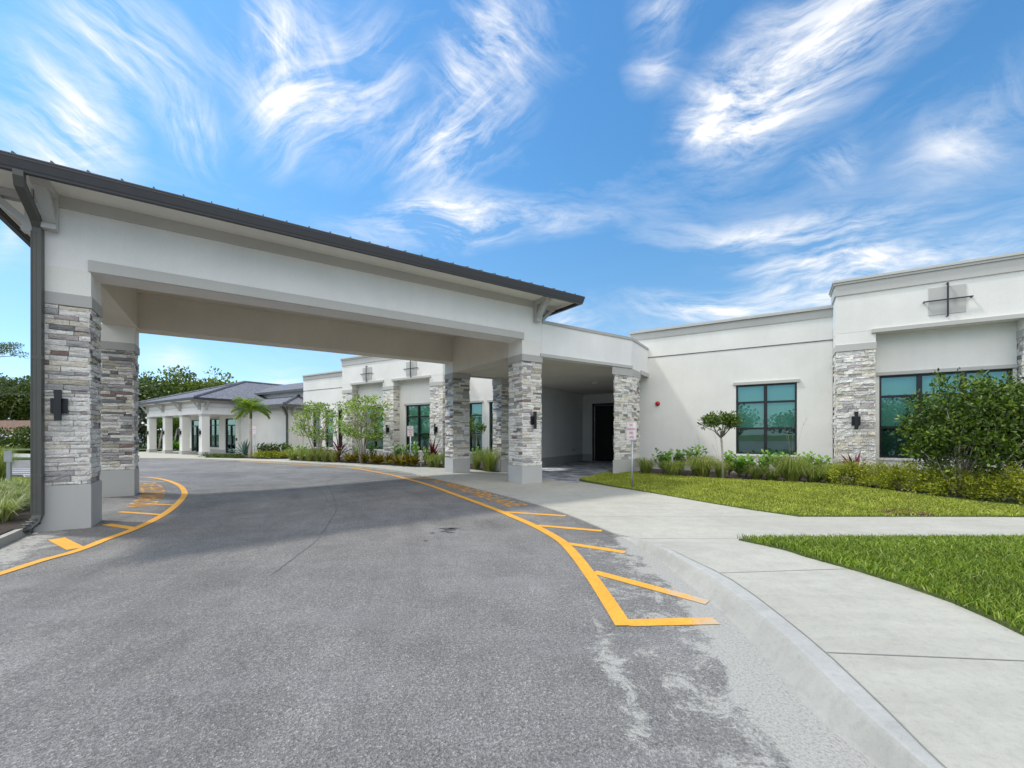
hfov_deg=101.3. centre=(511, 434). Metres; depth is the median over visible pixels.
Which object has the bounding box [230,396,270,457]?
palm tree
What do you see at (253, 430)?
no parking sign
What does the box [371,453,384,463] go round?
croton
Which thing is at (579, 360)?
covered walkway
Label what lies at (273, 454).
ground cover plant
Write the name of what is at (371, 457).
croton
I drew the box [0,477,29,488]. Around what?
liriope
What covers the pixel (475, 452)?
shrub
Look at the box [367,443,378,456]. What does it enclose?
shrub
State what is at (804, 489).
grass
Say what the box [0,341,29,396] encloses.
feathery tree
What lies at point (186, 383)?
broadleaf tree
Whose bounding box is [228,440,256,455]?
agave
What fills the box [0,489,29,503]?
liriope
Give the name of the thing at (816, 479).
shrub
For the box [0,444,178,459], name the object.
verge
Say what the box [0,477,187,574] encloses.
painted line
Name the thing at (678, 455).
shrub
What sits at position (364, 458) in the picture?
croton
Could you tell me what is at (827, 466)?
ornamental grass
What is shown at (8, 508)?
liriope
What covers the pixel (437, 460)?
ornamental grass
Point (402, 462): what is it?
croton
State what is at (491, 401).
window
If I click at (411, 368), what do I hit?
wall cross
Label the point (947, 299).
wall cross
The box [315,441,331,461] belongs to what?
ornamental grass
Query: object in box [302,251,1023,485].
school building
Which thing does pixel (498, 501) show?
road lettering
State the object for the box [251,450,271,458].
ground cover plant
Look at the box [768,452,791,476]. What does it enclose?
shrub
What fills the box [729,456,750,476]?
shrub
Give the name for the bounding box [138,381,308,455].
porch building
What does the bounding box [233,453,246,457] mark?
ground cover plant
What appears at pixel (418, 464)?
planting bed
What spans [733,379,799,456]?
window
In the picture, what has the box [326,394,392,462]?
multi stem tree
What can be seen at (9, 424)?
brown roof house
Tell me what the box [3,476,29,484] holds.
grass
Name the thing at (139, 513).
painted bar
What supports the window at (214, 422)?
in the porch building at (207, 412)
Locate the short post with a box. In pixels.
[4,451,11,481]
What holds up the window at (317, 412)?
in the school building at (874, 350)
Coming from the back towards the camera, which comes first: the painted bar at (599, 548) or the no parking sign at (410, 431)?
the no parking sign at (410, 431)
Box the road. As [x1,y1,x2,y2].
[0,459,875,767]
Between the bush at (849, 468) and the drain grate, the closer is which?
the drain grate
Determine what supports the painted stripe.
on the road
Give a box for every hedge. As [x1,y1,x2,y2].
[0,425,100,447]
[1,440,29,447]
[138,424,178,447]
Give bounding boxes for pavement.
[2,450,1023,767]
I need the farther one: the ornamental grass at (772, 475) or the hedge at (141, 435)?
the hedge at (141, 435)
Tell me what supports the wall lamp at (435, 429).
attached to the school building at (874, 350)
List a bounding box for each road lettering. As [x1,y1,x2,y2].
[124,483,164,507]
[432,480,526,506]
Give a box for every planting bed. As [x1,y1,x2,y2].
[0,474,30,534]
[205,455,288,458]
[294,458,498,471]
[637,468,1023,493]
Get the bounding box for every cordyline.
[311,430,352,461]
[421,436,442,460]
[840,451,877,482]
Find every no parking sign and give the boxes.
[252,426,255,457]
[407,426,413,465]
[626,422,636,485]
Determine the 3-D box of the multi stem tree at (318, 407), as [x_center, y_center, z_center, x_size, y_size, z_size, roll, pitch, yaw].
[-10.686,-0.218,23.030,2.661,3.323,2.429,0,0,-40]
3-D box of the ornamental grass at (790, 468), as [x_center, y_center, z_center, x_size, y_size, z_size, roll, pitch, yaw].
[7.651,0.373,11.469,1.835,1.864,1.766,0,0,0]
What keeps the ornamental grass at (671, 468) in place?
on the planting bed at (733, 475)
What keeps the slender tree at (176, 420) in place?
on the verge
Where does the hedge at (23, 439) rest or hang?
on the verge
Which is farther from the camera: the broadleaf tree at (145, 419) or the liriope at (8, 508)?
the broadleaf tree at (145, 419)
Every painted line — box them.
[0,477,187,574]
[242,461,631,624]
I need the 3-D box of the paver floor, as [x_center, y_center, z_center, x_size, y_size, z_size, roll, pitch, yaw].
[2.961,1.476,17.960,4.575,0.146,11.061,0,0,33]
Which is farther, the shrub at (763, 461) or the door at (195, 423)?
the door at (195, 423)
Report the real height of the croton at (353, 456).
0.637 m
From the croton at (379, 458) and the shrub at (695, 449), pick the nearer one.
the shrub at (695, 449)
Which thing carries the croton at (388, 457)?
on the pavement
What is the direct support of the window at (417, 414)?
in the school building at (874, 350)
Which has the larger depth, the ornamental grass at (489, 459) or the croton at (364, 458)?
the croton at (364, 458)
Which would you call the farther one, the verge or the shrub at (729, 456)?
the verge
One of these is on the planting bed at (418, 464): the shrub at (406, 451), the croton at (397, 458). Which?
the shrub at (406, 451)
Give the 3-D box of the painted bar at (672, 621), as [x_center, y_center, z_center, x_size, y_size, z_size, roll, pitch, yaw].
[1.188,1.395,3.125,0.680,0.001,0.115,0,0,-3]
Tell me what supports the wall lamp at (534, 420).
attached to the porte cochere
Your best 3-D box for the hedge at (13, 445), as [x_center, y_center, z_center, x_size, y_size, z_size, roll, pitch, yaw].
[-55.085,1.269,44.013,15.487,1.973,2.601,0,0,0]
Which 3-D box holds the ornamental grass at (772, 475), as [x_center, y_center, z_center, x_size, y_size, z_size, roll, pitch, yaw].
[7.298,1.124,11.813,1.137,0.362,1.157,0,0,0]
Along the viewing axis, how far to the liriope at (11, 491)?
7.51 m
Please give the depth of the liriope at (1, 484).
8.35 m
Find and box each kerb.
[0,474,32,546]
[619,536,944,767]
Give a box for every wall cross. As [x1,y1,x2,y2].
[360,366,371,381]
[403,361,417,376]
[923,282,973,316]
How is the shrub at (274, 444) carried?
on the planting bed at (256, 457)
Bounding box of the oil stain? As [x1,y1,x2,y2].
[423,528,455,540]
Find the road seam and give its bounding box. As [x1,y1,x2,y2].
[226,468,363,572]
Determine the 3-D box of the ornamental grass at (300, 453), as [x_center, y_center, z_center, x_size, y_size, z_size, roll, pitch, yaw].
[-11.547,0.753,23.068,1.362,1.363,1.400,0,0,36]
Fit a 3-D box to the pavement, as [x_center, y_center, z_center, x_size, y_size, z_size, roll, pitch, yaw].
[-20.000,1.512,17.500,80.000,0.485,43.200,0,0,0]
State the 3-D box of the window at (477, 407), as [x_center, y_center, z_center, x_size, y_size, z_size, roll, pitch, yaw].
[-1.729,-0.352,20.526,0.962,2.541,0.306,0,0,33]
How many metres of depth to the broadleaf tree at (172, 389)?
46.38 m
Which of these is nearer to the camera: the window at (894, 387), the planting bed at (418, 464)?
the window at (894, 387)
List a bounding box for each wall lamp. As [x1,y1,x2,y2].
[50,390,67,420]
[434,424,437,433]
[531,412,536,428]
[851,412,860,428]
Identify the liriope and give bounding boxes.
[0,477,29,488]
[0,479,22,489]
[0,480,29,489]
[0,485,29,503]
[0,485,29,508]
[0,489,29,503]
[0,494,29,521]
[9,487,29,507]
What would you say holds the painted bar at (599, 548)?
on the road
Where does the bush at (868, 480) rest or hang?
on the planting bed at (733, 475)
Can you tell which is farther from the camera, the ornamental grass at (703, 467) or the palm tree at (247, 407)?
the palm tree at (247, 407)
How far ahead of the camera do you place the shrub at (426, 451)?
19.56 m
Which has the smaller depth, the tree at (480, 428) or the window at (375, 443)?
the tree at (480, 428)
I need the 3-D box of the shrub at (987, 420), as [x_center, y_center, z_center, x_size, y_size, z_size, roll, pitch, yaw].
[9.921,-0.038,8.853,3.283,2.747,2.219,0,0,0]
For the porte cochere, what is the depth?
8.40 m
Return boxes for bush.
[825,459,875,485]
[856,461,907,489]
[870,458,940,492]
[901,463,969,495]
[920,463,989,495]
[942,461,1016,500]
[966,461,1023,503]
[989,468,1023,503]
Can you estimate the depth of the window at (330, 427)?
27.09 m
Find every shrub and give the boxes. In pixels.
[256,442,269,451]
[268,442,280,451]
[270,443,285,451]
[283,443,299,451]
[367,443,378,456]
[392,442,403,455]
[398,444,412,457]
[409,441,419,458]
[422,447,429,464]
[470,446,483,467]
[652,448,673,473]
[672,449,689,473]
[685,444,707,473]
[724,450,737,474]
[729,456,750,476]
[738,454,756,476]
[746,449,773,475]
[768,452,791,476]
[794,451,821,469]
[804,454,832,471]
[890,367,1023,495]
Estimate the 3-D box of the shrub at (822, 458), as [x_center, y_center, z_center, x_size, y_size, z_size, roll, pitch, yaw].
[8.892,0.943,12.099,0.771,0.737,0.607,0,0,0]
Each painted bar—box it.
[49,537,82,549]
[104,523,132,528]
[121,511,159,514]
[506,511,565,515]
[539,525,601,531]
[569,542,625,552]
[595,571,709,603]
[629,617,719,625]
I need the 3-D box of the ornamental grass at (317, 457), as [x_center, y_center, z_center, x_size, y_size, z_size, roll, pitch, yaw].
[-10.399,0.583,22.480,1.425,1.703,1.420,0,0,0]
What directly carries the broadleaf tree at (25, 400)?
on the ground
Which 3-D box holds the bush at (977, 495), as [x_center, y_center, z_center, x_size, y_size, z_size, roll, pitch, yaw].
[9.600,0.964,8.555,1.171,0.860,1.037,0,0,0]
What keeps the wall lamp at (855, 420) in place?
attached to the school building at (874, 350)
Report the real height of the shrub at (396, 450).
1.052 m
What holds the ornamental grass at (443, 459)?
on the planting bed at (418, 464)
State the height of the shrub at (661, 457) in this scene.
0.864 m
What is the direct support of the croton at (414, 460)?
on the pavement
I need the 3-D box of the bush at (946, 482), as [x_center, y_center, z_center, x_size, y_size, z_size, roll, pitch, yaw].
[9.308,0.996,8.839,1.145,0.784,1.038,0,0,0]
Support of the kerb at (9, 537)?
on the road
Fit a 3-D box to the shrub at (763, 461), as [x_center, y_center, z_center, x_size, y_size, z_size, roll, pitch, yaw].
[7.746,0.883,12.866,0.765,0.856,0.751,0,0,-24]
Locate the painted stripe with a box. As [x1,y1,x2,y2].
[5,470,29,474]
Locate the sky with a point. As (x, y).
(655, 163)
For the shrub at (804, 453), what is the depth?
12.42 m
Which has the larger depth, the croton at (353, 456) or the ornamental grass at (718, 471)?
the croton at (353, 456)
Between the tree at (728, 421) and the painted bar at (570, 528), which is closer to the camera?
the painted bar at (570, 528)
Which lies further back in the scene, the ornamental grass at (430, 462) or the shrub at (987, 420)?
the ornamental grass at (430, 462)
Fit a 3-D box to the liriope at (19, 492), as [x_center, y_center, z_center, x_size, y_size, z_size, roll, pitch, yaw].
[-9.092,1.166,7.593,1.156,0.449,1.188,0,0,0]
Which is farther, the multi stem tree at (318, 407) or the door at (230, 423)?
the door at (230, 423)
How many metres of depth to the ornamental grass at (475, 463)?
17.40 m
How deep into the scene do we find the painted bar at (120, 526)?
6.89 m
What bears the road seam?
on the road
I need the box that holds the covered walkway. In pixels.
[470,320,648,472]
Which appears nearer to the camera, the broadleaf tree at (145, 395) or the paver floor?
the paver floor
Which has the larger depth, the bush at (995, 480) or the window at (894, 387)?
the window at (894, 387)
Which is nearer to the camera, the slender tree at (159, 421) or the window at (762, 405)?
the window at (762, 405)
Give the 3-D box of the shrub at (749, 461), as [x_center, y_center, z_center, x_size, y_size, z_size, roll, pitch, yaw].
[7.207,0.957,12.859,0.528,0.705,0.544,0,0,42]
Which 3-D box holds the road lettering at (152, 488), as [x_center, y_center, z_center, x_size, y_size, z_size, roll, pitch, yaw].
[-9.474,1.514,10.929,0.700,0.001,5.506,0,0,-40]
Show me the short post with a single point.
(8, 457)
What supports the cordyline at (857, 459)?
on the planting bed at (733, 475)
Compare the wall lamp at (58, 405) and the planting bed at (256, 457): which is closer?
the wall lamp at (58, 405)
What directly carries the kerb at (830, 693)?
on the road
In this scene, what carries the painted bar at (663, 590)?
on the road
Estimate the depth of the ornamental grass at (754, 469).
12.06 m
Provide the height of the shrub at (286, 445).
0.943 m
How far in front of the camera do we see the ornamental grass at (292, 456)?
23.37 m
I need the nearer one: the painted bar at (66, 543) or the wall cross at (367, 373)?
the painted bar at (66, 543)
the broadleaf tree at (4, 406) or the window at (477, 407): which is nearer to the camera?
the window at (477, 407)
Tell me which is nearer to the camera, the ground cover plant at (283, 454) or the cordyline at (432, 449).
the cordyline at (432, 449)
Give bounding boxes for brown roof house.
[0,421,146,443]
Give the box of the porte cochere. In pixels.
[0,150,584,533]
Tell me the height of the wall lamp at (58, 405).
0.480 m
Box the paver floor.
[507,461,612,482]
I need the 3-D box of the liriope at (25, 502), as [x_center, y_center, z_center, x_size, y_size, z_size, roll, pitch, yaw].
[-9.306,1.197,8.008,1.117,0.386,1.162,0,0,0]
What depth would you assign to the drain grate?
7.21 m
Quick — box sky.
[0,0,1023,429]
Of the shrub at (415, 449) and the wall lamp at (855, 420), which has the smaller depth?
the wall lamp at (855, 420)
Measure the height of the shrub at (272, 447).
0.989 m
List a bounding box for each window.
[210,418,218,447]
[314,412,319,447]
[324,409,333,448]
[336,408,342,447]
[362,405,382,450]
[404,402,429,451]
[469,400,482,452]
[487,400,492,452]
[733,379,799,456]
[876,364,1018,461]
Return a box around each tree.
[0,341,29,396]
[0,373,17,413]
[0,376,29,419]
[0,379,29,420]
[7,375,29,419]
[100,377,173,428]
[138,365,236,392]
[138,383,184,429]
[139,373,200,428]
[145,416,175,448]
[173,418,178,440]
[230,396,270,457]
[287,400,341,460]
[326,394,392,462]
[469,413,486,448]
[697,410,744,478]
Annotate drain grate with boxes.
[876,509,933,515]
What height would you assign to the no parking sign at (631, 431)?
1.840 m
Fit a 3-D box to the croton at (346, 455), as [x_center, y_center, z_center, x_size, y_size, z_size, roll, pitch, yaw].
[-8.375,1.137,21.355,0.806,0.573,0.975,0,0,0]
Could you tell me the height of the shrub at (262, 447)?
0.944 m
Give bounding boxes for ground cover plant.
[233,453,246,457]
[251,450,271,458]
[261,450,275,457]
[262,451,281,457]
[269,451,287,457]
[275,450,289,457]
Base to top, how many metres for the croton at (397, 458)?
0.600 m
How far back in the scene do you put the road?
2.81 m
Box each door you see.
[192,420,198,451]
[226,418,234,452]
[592,403,613,461]
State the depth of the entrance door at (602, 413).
23.33 m
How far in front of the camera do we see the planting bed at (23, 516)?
6.74 m
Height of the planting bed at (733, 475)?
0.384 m
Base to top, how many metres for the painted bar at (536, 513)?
0.001 m
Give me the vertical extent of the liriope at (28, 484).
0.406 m
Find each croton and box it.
[340,452,350,461]
[344,450,358,461]
[358,449,370,462]
[368,452,381,462]
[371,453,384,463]
[382,452,394,463]
[390,453,401,464]
[393,452,405,464]
[400,452,413,465]
[404,454,422,465]
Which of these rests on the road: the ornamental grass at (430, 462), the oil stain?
the oil stain
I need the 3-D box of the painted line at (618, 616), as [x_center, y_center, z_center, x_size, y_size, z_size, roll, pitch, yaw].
[-5.822,1.452,14.375,3.683,0.120,26.069,0,0,-38]
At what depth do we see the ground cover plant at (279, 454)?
24.77 m
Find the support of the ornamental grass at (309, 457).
on the planting bed at (418, 464)
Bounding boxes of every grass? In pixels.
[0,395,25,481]
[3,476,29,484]
[281,437,298,459]
[294,448,307,459]
[299,439,314,460]
[308,447,324,460]
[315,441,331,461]
[325,437,342,461]
[424,453,436,466]
[429,454,442,466]
[437,451,444,466]
[469,411,505,470]
[470,451,483,468]
[578,470,1023,516]
[633,457,662,473]
[651,459,690,474]
[681,439,727,476]
[711,431,733,477]
[737,465,770,479]
[737,532,1023,631]
[752,467,784,480]
[762,417,824,481]
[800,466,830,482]
[810,439,862,483]
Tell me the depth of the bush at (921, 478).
9.00 m
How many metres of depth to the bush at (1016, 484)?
8.09 m
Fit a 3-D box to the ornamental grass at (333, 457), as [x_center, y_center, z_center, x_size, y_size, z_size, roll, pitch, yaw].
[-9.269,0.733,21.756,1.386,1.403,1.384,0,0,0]
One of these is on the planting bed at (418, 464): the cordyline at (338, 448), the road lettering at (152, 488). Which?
the cordyline at (338, 448)
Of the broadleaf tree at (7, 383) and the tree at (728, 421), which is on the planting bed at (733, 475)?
the tree at (728, 421)
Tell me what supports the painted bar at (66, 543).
on the road
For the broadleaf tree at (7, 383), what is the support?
on the ground
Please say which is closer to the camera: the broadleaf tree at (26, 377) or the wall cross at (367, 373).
the wall cross at (367, 373)
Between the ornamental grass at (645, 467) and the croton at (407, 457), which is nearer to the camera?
the ornamental grass at (645, 467)
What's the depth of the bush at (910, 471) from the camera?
9.45 m
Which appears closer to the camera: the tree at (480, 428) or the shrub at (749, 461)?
the shrub at (749, 461)
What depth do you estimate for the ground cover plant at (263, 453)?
24.68 m
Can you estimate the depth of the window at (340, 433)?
26.36 m

